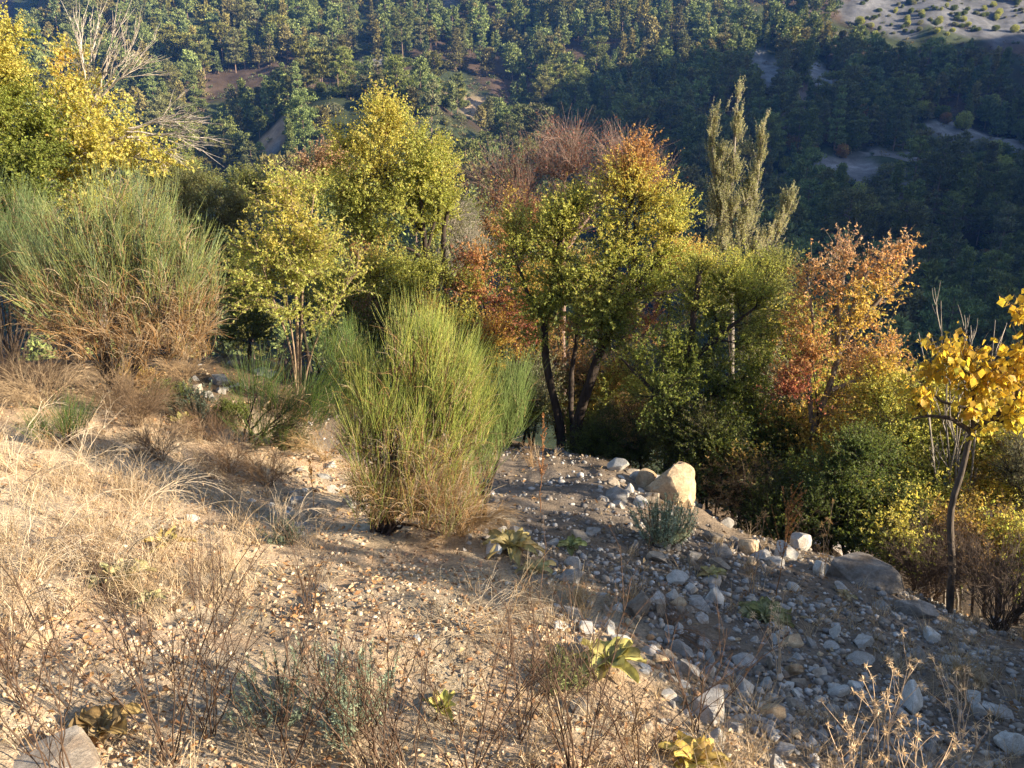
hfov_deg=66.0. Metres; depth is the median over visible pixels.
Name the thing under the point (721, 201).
spire tree
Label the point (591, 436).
undergrowth bush
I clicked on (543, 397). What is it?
undergrowth bush
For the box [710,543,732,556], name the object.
rock
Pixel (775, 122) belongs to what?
pine tree
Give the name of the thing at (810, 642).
rock
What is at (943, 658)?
rock
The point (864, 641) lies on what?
rock
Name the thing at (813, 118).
pine tree
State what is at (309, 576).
leafless shrub
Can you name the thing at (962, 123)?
bush
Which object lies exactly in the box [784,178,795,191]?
pine tree
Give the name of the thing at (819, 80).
pine tree
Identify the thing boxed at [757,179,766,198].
pine tree
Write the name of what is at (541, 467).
seed spike
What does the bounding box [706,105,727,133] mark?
pine tree
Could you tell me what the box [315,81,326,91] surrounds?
bush
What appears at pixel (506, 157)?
pine tree
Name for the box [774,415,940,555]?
evergreen bush
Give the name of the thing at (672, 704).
rock
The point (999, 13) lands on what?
bush
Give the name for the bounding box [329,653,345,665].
rock
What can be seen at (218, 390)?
rock
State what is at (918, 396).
undergrowth bush
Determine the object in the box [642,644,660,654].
rock
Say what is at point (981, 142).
bush
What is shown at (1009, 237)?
pine tree
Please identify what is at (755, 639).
rock
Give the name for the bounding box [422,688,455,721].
mullein
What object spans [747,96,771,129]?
pine tree
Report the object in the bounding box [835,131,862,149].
bush
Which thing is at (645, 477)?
rock
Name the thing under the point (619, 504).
rock
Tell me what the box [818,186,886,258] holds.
pine tree
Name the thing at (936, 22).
bush
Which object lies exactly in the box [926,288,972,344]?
pine tree
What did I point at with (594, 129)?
pine tree
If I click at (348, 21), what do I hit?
pine tree
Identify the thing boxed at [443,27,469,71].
pine tree
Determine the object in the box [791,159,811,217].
pine tree
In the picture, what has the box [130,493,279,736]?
leafless shrub
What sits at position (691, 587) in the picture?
rock
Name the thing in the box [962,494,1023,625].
undergrowth bush
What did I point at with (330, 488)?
rock
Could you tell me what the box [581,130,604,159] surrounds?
pine tree
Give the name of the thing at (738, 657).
rock
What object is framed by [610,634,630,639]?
rock
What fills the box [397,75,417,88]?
bush
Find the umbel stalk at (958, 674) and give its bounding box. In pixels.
[934,653,984,725]
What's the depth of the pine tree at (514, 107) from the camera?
215.95 m
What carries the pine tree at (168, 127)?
on the ground at (862, 162)
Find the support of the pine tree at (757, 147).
on the ground at (862, 162)
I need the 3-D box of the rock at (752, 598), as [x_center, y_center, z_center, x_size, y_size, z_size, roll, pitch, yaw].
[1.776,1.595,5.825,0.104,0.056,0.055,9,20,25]
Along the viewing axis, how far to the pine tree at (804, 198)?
160.80 m
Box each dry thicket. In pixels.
[0,327,97,402]
[68,361,190,431]
[397,458,537,561]
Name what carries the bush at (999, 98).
on the ground at (862, 162)
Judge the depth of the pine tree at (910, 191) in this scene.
147.37 m
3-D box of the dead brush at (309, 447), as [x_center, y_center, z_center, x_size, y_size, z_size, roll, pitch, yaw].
[-2.002,0.550,8.411,1.209,0.778,1.196,0,18,0]
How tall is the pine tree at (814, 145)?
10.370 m
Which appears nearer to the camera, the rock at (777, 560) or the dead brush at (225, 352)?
the rock at (777, 560)
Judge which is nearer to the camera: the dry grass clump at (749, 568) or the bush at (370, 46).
the dry grass clump at (749, 568)
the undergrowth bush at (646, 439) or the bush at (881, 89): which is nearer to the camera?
the undergrowth bush at (646, 439)
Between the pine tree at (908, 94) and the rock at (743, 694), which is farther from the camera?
the pine tree at (908, 94)
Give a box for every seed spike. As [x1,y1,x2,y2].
[307,459,313,505]
[537,413,546,511]
[645,490,654,551]
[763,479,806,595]
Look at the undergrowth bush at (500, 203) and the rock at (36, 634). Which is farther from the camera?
the undergrowth bush at (500, 203)
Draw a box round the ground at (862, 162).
[0,0,1023,767]
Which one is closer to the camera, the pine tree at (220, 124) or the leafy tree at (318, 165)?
the leafy tree at (318, 165)
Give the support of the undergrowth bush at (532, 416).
on the ground at (862, 162)
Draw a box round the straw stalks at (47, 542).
[2,463,139,578]
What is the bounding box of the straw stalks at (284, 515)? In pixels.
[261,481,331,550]
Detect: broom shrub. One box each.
[0,150,242,393]
[0,156,68,363]
[3,385,100,446]
[217,342,356,449]
[301,304,381,414]
[309,281,511,542]
[425,341,549,521]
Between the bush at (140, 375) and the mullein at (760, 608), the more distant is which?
the bush at (140, 375)
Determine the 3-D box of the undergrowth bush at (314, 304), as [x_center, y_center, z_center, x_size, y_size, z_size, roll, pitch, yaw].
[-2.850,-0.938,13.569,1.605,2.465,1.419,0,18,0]
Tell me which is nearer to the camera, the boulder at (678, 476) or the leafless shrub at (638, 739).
the leafless shrub at (638, 739)
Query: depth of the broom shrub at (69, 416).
6.99 m
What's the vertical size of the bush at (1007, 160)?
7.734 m
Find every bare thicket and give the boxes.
[475,371,556,441]
[601,405,663,471]
[703,450,821,548]
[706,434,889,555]
[868,501,1022,609]
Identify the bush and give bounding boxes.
[119,362,169,390]
[144,375,192,405]
[151,164,263,356]
[208,286,281,362]
[208,393,253,424]
[209,229,290,358]
[263,417,312,452]
[268,239,356,375]
[298,257,388,388]
[303,87,316,100]
[314,364,350,390]
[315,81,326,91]
[318,287,433,383]
[321,228,495,366]
[323,101,344,115]
[330,85,346,96]
[341,85,363,96]
[342,271,418,397]
[352,62,364,71]
[357,73,367,81]
[357,82,370,93]
[358,93,375,108]
[367,42,373,51]
[379,85,394,99]
[381,233,456,292]
[381,287,470,412]
[386,313,507,394]
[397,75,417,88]
[398,88,417,102]
[403,57,413,66]
[424,288,500,354]
[429,191,497,311]
[435,184,508,409]
[438,217,540,400]
[439,59,449,68]
[440,93,449,109]
[440,116,452,125]
[452,112,465,118]
[460,303,541,383]
[469,169,545,364]
[478,261,565,445]
[480,369,562,444]
[485,337,568,446]
[492,351,567,445]
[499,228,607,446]
[527,308,617,438]
[542,369,637,442]
[547,387,631,457]
[554,266,674,360]
[555,349,643,421]
[559,404,662,469]
[584,329,661,466]
[598,385,679,469]
[624,391,712,462]
[632,389,766,508]
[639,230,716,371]
[648,433,745,510]
[651,398,767,508]
[691,372,805,528]
[692,437,788,524]
[715,441,812,534]
[724,458,837,551]
[726,230,813,534]
[731,399,825,473]
[732,325,822,422]
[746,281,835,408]
[748,394,827,477]
[749,441,827,493]
[754,320,853,446]
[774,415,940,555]
[777,407,865,552]
[778,156,791,171]
[781,92,800,105]
[785,135,800,149]
[786,360,878,440]
[792,464,886,556]
[794,334,915,480]
[805,469,904,563]
[812,166,833,178]
[828,370,911,554]
[833,334,924,539]
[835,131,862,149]
[835,143,850,157]
[837,475,947,580]
[844,347,961,573]
[849,181,868,194]
[852,187,879,204]
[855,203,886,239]
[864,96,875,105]
[868,432,979,590]
[874,85,893,105]
[874,162,908,177]
[875,363,956,570]
[897,406,1000,600]
[901,348,976,595]
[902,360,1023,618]
[903,482,1011,601]
[904,15,910,20]
[907,7,913,13]
[915,100,933,118]
[918,9,925,15]
[927,461,1023,618]
[932,19,940,24]
[932,105,951,118]
[935,16,943,22]
[938,425,1012,616]
[939,112,952,123]
[950,5,958,10]
[953,111,974,130]
[956,362,1023,609]
[961,10,967,15]
[962,408,1023,623]
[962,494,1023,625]
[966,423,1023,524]
[972,137,990,152]
[973,151,987,168]
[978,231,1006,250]
[984,154,1019,172]
[986,93,1001,105]
[986,139,1004,156]
[991,25,1000,30]
[992,202,1017,222]
[994,9,1001,15]
[998,141,1015,154]
[1001,152,1022,160]
[1008,126,1023,136]
[1010,24,1019,31]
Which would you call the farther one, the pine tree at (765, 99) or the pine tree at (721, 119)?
the pine tree at (765, 99)
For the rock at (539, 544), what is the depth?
5.96 m
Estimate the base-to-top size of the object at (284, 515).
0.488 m
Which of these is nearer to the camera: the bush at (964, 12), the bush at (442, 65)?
the bush at (442, 65)
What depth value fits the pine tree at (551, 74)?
245.69 m
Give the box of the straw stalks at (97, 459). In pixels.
[71,389,137,489]
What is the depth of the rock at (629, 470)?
9.12 m
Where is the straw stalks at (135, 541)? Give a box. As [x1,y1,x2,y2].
[84,458,245,579]
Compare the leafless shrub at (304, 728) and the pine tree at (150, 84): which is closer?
the leafless shrub at (304, 728)
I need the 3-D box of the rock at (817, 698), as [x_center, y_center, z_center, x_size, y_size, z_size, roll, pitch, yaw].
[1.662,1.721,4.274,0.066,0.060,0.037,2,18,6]
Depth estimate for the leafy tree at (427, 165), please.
13.15 m
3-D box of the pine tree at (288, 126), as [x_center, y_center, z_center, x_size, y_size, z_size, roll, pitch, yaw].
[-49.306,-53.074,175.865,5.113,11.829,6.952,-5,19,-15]
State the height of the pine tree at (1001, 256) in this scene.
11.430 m
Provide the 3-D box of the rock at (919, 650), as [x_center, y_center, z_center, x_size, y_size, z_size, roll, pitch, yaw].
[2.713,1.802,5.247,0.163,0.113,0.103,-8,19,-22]
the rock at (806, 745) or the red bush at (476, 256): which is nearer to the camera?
the rock at (806, 745)
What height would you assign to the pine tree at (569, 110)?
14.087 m
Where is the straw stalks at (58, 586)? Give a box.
[0,531,144,636]
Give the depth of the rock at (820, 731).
3.75 m
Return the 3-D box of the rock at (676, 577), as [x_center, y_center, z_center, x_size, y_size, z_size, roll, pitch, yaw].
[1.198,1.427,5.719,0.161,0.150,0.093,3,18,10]
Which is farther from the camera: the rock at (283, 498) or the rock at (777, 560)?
the rock at (283, 498)
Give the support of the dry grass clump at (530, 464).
on the ground at (862, 162)
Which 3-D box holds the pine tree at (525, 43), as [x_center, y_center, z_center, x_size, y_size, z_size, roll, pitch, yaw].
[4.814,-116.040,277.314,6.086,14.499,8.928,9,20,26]
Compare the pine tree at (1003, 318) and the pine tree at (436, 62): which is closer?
the pine tree at (1003, 318)
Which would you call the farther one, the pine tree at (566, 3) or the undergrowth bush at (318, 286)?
the pine tree at (566, 3)
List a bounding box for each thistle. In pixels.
[750,586,787,679]
[817,693,889,767]
[850,627,923,767]
[877,683,972,767]
[921,653,993,767]
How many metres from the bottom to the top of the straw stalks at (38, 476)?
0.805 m
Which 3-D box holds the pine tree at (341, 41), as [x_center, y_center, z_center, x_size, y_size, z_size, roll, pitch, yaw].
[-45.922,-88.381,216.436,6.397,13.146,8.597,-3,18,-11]
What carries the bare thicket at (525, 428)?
on the ground at (862, 162)
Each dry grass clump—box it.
[463,546,552,646]
[518,434,549,467]
[560,572,600,607]
[609,571,652,608]
[635,489,662,512]
[738,558,757,574]
[933,636,991,681]
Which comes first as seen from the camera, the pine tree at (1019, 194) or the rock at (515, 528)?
the rock at (515, 528)
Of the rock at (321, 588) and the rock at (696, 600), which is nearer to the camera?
the rock at (321, 588)
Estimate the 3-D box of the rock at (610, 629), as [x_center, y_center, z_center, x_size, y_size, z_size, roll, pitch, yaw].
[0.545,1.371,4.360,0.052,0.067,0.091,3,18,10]
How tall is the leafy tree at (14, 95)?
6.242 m
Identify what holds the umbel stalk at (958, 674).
on the ground at (862, 162)
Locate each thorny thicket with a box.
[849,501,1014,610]
[909,502,1023,634]
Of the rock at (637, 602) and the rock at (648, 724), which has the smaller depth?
the rock at (648, 724)
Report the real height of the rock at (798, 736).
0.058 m
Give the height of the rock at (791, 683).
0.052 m
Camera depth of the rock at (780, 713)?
3.85 m
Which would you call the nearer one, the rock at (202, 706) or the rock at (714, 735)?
the rock at (202, 706)
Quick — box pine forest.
[0,0,1023,404]
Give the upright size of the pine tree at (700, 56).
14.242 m
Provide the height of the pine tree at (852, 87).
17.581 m
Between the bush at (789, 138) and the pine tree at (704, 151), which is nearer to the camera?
the pine tree at (704, 151)
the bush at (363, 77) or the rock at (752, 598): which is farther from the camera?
the bush at (363, 77)
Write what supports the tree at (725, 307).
on the ground at (862, 162)
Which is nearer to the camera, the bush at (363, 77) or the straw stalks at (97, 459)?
the straw stalks at (97, 459)
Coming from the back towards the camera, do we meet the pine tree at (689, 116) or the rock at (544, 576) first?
the pine tree at (689, 116)
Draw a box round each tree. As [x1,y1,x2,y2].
[0,1,78,360]
[26,0,231,353]
[59,0,84,28]
[98,39,108,78]
[134,139,278,357]
[137,96,173,148]
[143,68,158,108]
[155,87,162,111]
[157,64,183,97]
[157,93,181,115]
[158,59,184,92]
[159,81,171,109]
[161,120,183,151]
[167,122,206,159]
[170,100,193,120]
[174,104,204,139]
[181,119,206,156]
[184,63,208,106]
[187,33,214,79]
[189,126,208,164]
[204,117,254,171]
[210,137,234,181]
[220,26,243,72]
[220,83,237,107]
[224,100,237,127]
[230,0,252,37]
[236,77,249,116]
[239,140,262,173]
[240,93,256,134]
[247,1,262,44]
[252,86,260,123]
[253,92,260,125]
[258,69,283,113]
[259,82,275,126]
[270,66,284,104]
[275,0,299,19]
[279,102,305,153]
[281,65,306,92]
[281,90,325,148]
[282,118,300,165]
[283,134,355,371]
[289,60,308,106]
[290,41,319,86]
[299,147,315,164]
[308,42,330,80]
[310,34,335,82]
[313,71,476,412]
[325,43,345,85]
[330,45,356,97]
[334,37,356,82]
[340,0,358,45]
[382,36,391,68]
[382,53,409,96]
[385,6,416,56]
[409,78,452,142]
[413,18,429,57]
[418,76,441,109]
[422,50,445,96]
[441,73,468,112]
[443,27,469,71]
[443,137,484,209]
[448,136,468,165]
[452,18,469,55]
[454,102,699,411]
[454,148,486,195]
[473,17,488,61]
[475,129,509,170]
[481,146,501,183]
[484,95,496,133]
[484,123,715,452]
[487,149,502,182]
[496,105,517,135]
[497,113,519,165]
[502,154,509,169]
[507,103,537,144]
[507,151,535,198]
[508,135,540,174]
[513,143,525,177]
[514,103,554,146]
[519,32,531,74]
[526,131,541,170]
[528,63,560,102]
[530,74,554,110]
[532,30,548,63]
[536,0,547,28]
[539,65,552,105]
[546,55,564,79]
[548,0,576,37]
[549,111,563,145]
[555,100,567,136]
[557,62,590,107]
[559,105,575,139]
[567,80,589,131]
[570,58,585,102]
[578,0,600,20]
[581,35,611,73]
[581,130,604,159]
[587,123,603,143]
[588,114,609,127]
[593,109,625,147]
[594,119,625,147]
[600,53,609,90]
[609,91,640,135]
[610,99,627,155]
[611,235,790,472]
[622,109,639,142]
[631,58,647,103]
[635,104,657,141]
[639,54,659,85]
[651,124,663,154]
[660,96,683,136]
[667,242,740,516]
[669,105,702,169]
[670,4,689,47]
[676,28,694,63]
[689,143,707,188]
[692,114,707,171]
[694,45,716,72]
[694,123,709,172]
[697,75,800,525]
[698,131,723,174]
[699,152,723,178]
[703,176,736,211]
[704,157,715,194]
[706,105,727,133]
[709,237,785,521]
[715,85,725,119]
[715,125,754,175]
[716,51,744,105]
[716,124,746,180]
[719,16,731,52]
[730,109,752,136]
[732,69,767,112]
[739,152,755,189]
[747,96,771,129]
[750,112,786,172]
[752,146,775,197]
[754,113,789,161]
[754,134,765,171]
[755,79,768,114]
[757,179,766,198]
[762,174,786,196]
[762,176,786,195]
[767,221,925,448]
[781,72,801,136]
[782,147,828,201]
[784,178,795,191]
[786,100,814,150]
[787,159,817,183]
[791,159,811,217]
[793,135,817,179]
[793,179,824,222]
[797,120,819,146]
[798,37,814,91]
[803,105,819,152]
[805,76,823,113]
[810,70,850,134]
[810,177,839,259]
[815,168,851,197]
[818,80,862,128]
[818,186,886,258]
[824,29,847,68]
[826,84,848,149]
[826,162,848,233]
[833,37,856,70]
[841,64,866,106]
[843,213,861,258]
[845,110,876,147]
[846,89,869,126]
[861,174,892,208]
[862,208,875,242]
[862,211,887,254]
[867,44,889,78]
[881,201,895,241]
[883,40,909,85]
[884,170,898,199]
[885,102,908,150]
[888,288,1023,613]
[889,160,905,213]
[889,199,928,257]
[890,181,919,242]
[891,178,928,238]
[894,73,925,119]
[896,134,939,181]
[899,241,927,305]
[902,106,921,147]
[905,46,920,82]
[905,201,926,258]
[905,284,991,362]
[916,223,947,283]
[917,285,969,352]
[918,134,975,211]
[918,281,1006,612]
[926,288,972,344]
[928,234,952,256]
[945,173,973,201]
[954,129,977,167]
[962,296,984,318]
[967,164,978,201]
[967,276,998,318]
[973,249,1014,297]
[975,204,1021,262]
[978,266,1023,335]
[978,282,1022,367]
[980,141,999,186]
[981,193,1017,232]
[983,261,1008,297]
[987,233,1015,278]
[1000,240,1023,294]
[1012,156,1023,216]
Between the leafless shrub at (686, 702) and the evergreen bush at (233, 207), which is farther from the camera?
the evergreen bush at (233, 207)
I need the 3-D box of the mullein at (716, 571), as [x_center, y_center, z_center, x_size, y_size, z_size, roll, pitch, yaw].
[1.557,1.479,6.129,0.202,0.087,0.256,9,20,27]
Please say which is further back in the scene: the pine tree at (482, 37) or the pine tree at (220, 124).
the pine tree at (482, 37)
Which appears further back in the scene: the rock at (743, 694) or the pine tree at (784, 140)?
the pine tree at (784, 140)
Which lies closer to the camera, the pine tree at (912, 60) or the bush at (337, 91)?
the bush at (337, 91)
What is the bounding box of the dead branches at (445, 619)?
[390,559,560,679]
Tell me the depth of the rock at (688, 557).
6.40 m
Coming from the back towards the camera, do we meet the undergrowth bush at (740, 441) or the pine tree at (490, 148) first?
the pine tree at (490, 148)
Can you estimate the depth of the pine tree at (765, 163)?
182.46 m
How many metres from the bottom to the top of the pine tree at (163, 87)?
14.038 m
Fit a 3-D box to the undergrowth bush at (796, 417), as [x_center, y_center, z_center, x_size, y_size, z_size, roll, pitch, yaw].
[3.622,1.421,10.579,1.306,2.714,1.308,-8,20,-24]
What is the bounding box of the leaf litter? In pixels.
[0,363,1022,767]
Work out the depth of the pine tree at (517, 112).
202.09 m
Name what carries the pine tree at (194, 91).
on the ground at (862, 162)
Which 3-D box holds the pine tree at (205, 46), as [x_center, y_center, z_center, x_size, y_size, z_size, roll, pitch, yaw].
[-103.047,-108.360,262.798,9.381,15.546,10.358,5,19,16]
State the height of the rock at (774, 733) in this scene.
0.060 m
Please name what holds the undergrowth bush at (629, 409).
on the ground at (862, 162)
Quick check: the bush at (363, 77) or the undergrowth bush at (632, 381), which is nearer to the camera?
the undergrowth bush at (632, 381)
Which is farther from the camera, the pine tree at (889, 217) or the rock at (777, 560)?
the pine tree at (889, 217)
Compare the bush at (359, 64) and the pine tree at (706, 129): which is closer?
the pine tree at (706, 129)
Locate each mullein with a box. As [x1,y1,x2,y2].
[68,701,142,745]
[86,556,155,595]
[130,588,171,607]
[142,525,195,553]
[167,411,201,424]
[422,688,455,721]
[483,527,544,566]
[515,558,556,573]
[556,534,586,555]
[572,636,646,682]
[658,730,730,767]
[697,564,726,578]
[738,596,794,627]
[836,589,857,600]
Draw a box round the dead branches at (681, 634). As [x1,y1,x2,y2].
[640,580,733,662]
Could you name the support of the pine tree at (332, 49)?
on the ground at (862, 162)
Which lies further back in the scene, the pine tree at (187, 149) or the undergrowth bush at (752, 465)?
the pine tree at (187, 149)
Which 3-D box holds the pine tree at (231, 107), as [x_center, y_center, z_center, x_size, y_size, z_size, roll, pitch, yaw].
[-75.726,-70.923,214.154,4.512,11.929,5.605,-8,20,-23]
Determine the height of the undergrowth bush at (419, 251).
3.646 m
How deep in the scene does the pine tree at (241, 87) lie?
232.78 m
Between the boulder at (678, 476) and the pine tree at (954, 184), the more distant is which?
the pine tree at (954, 184)
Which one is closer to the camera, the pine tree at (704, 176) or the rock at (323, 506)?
the rock at (323, 506)
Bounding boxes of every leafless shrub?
[0,518,284,765]
[0,550,103,767]
[0,559,83,709]
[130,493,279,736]
[191,592,366,767]
[254,546,443,767]
[272,512,354,612]
[300,588,440,767]
[374,578,578,767]
[475,562,594,744]
[483,519,666,767]
[540,579,742,767]
[609,583,790,734]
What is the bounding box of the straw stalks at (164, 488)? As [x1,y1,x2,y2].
[125,443,232,512]
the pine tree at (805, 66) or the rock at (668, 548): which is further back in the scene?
the pine tree at (805, 66)
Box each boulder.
[13,725,102,767]
[644,461,695,509]
[811,540,857,556]
[830,552,904,594]
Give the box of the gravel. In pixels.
[0,383,1023,767]
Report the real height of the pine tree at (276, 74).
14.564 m
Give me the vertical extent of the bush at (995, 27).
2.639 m
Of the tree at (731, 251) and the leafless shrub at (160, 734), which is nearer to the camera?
the leafless shrub at (160, 734)
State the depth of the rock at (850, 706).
4.23 m
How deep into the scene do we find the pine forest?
253.09 m
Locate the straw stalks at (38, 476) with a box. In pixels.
[0,393,127,504]
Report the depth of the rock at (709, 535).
7.22 m
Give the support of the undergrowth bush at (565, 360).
on the ground at (862, 162)
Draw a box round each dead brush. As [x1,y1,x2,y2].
[0,343,103,418]
[45,347,155,416]
[92,350,186,423]
[102,401,210,463]
[146,350,223,385]
[166,394,252,446]
[188,329,243,357]
[190,419,264,482]
[214,434,321,498]
[244,334,324,377]
[264,405,368,473]
[269,379,343,420]
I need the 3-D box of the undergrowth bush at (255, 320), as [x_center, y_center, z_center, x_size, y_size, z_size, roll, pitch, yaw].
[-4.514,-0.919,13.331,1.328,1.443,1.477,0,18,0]
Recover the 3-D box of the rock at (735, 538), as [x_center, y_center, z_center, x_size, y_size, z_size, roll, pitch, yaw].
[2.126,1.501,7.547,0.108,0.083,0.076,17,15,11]
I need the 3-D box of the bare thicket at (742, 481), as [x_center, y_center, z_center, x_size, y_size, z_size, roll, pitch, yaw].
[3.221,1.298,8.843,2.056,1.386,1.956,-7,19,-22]
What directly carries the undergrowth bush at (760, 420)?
on the ground at (862, 162)
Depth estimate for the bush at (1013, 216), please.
164.66 m
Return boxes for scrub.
[0,0,1023,398]
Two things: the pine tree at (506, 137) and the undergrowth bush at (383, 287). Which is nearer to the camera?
the undergrowth bush at (383, 287)
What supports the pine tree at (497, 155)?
on the ground at (862, 162)
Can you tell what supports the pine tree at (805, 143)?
on the ground at (862, 162)
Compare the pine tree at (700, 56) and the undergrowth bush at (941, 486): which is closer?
the undergrowth bush at (941, 486)
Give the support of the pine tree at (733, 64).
on the ground at (862, 162)
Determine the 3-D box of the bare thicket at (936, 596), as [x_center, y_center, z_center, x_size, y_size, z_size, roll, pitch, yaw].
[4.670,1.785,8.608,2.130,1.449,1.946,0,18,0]
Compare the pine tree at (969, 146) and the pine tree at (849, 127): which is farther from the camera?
the pine tree at (849, 127)
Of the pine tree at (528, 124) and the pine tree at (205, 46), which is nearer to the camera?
the pine tree at (528, 124)
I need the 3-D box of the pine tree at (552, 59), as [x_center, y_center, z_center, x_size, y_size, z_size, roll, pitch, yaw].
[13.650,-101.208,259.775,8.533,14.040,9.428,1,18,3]
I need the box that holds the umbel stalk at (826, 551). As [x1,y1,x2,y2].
[815,499,834,579]
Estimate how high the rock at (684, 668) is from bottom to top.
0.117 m
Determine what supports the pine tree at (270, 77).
on the ground at (862, 162)
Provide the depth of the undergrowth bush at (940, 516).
8.18 m
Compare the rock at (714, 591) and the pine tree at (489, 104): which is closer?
the rock at (714, 591)
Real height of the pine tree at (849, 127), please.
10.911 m
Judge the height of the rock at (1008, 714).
0.112 m
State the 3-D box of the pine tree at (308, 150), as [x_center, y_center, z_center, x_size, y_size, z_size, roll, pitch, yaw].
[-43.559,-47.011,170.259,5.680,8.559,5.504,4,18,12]
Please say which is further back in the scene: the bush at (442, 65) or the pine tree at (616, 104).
the bush at (442, 65)
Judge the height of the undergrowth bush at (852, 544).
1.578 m
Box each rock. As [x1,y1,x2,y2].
[14,629,51,644]
[185,514,199,522]
[192,384,202,393]
[197,703,206,711]
[206,659,218,669]
[211,374,230,384]
[216,387,225,393]
[230,360,240,365]
[254,367,274,378]
[275,674,295,691]
[280,495,288,501]
[288,490,299,495]
[290,496,303,503]
[294,522,314,534]
[308,506,320,517]
[314,502,327,511]
[316,485,322,491]
[316,583,334,591]
[317,473,330,478]
[324,461,335,467]
[324,485,339,492]
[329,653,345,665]
[340,495,356,508]
[346,601,357,607]
[405,530,410,537]
[412,634,420,641]
[465,533,471,539]
[486,538,502,555]
[496,518,509,528]
[507,526,525,531]
[528,573,547,584]
[535,542,544,551]
[546,558,557,567]
[549,538,558,545]
[554,620,569,630]
[559,568,582,583]
[564,556,581,569]
[564,605,581,617]
[565,529,590,544]
[570,697,590,716]
[574,636,581,642]
[579,620,594,633]
[586,527,600,536]
[597,495,609,501]
[602,604,612,613]
[604,619,614,629]
[606,477,619,485]
[606,486,627,502]
[606,625,614,634]
[607,457,628,471]
[609,576,613,583]
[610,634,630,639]
[612,603,622,611]
[613,500,624,508]
[622,711,636,722]
[625,483,633,492]
[625,618,634,628]
[626,468,639,473]
[626,591,651,616]
[629,471,638,479]
[633,495,648,510]
[635,468,656,487]
[639,663,651,671]
[639,669,648,675]
[639,721,652,733]
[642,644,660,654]
[643,492,659,503]
[648,551,667,563]
[650,591,665,600]
[653,653,669,663]
[654,541,670,550]
[655,599,665,616]
[659,688,678,700]
[660,649,677,660]
[660,718,671,724]
[664,624,673,633]
[665,589,678,598]
[666,569,688,586]
[666,675,678,682]
[669,596,686,606]
[669,639,693,658]
[670,700,675,708]
[671,543,681,550]
[674,606,684,612]
[674,622,683,633]
[679,659,699,678]
[680,679,689,688]
[683,709,693,717]
[683,721,690,727]
[685,582,696,593]
[686,554,696,565]
[686,606,694,613]
[687,551,701,559]
[689,595,710,612]
[692,684,724,724]
[695,611,708,623]
[697,636,711,650]
[702,530,724,542]
[703,575,721,586]
[705,587,723,604]
[705,649,714,663]
[705,665,714,676]
[705,727,725,751]
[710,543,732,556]
[710,557,730,569]
[713,626,724,633]
[720,517,733,527]
[722,684,730,696]
[723,691,730,706]
[725,722,743,733]
[728,536,738,540]
[731,652,755,666]
[732,627,740,633]
[732,714,744,720]
[735,690,751,700]
[736,675,753,693]
[738,539,758,554]
[743,739,753,746]
[746,556,756,564]
[746,595,757,600]
[750,549,770,559]
[750,636,758,642]
[753,665,765,672]
[753,726,759,734]
[760,676,771,688]
[761,703,786,721]
[763,559,775,565]
[763,652,772,657]
[766,556,784,565]
[766,656,775,669]
[766,724,777,740]
[769,753,785,767]
[771,633,781,643]
[774,540,798,559]
[774,741,795,756]
[780,603,793,613]
[781,634,803,647]
[784,663,803,674]
[784,681,793,689]
[785,697,804,709]
[787,582,800,591]
[790,532,811,550]
[791,678,806,686]
[792,652,803,659]
[792,688,803,698]
[792,728,802,739]
[802,742,811,749]
[806,636,817,648]
[809,719,817,727]
[812,560,829,573]
[812,667,826,677]
[812,687,821,694]
[812,757,819,766]
[813,696,824,703]
[817,729,827,739]
[823,640,839,648]
[824,598,831,602]
[824,704,840,713]
[827,684,850,696]
[829,624,840,638]
[834,580,850,596]
[843,702,854,710]
[845,650,874,665]
[848,680,862,688]
[850,616,862,621]
[854,634,874,648]
[857,687,869,698]
[872,600,891,610]
[883,680,891,685]
[884,703,908,715]
[891,610,900,619]
[894,600,938,618]
[900,679,922,714]
[907,645,927,660]
[919,683,928,691]
[923,626,940,641]
[941,655,961,666]
[963,690,980,704]
[965,667,988,684]
[970,702,987,716]
[982,700,1013,720]
[993,731,1023,755]
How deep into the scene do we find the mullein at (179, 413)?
8.77 m
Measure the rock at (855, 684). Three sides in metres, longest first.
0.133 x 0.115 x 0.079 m
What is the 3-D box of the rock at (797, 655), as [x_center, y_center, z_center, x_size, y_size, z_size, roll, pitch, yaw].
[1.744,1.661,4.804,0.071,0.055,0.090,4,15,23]
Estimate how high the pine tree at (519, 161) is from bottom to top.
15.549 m
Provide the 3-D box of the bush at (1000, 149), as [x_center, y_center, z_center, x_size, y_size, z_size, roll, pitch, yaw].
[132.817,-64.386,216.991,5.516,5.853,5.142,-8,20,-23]
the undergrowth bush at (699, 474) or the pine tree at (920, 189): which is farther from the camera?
the pine tree at (920, 189)
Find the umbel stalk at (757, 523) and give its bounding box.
[741,510,770,594]
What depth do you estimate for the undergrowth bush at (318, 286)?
13.61 m
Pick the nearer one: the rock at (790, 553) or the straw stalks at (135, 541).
the straw stalks at (135, 541)
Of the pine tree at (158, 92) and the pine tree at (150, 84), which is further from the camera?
the pine tree at (150, 84)
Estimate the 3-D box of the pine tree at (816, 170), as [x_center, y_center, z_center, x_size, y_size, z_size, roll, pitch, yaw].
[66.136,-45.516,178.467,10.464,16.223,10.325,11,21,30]
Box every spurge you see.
[164,378,224,422]
[222,648,317,730]
[255,515,303,545]
[289,625,403,750]
[528,643,599,695]
[628,492,698,549]
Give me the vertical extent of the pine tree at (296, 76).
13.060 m
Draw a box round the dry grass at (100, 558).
[0,376,1023,767]
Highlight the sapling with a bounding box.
[208,154,384,399]
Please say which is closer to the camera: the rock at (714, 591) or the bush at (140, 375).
the rock at (714, 591)
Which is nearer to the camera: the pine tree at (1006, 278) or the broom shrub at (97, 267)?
the broom shrub at (97, 267)
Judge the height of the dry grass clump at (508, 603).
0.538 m

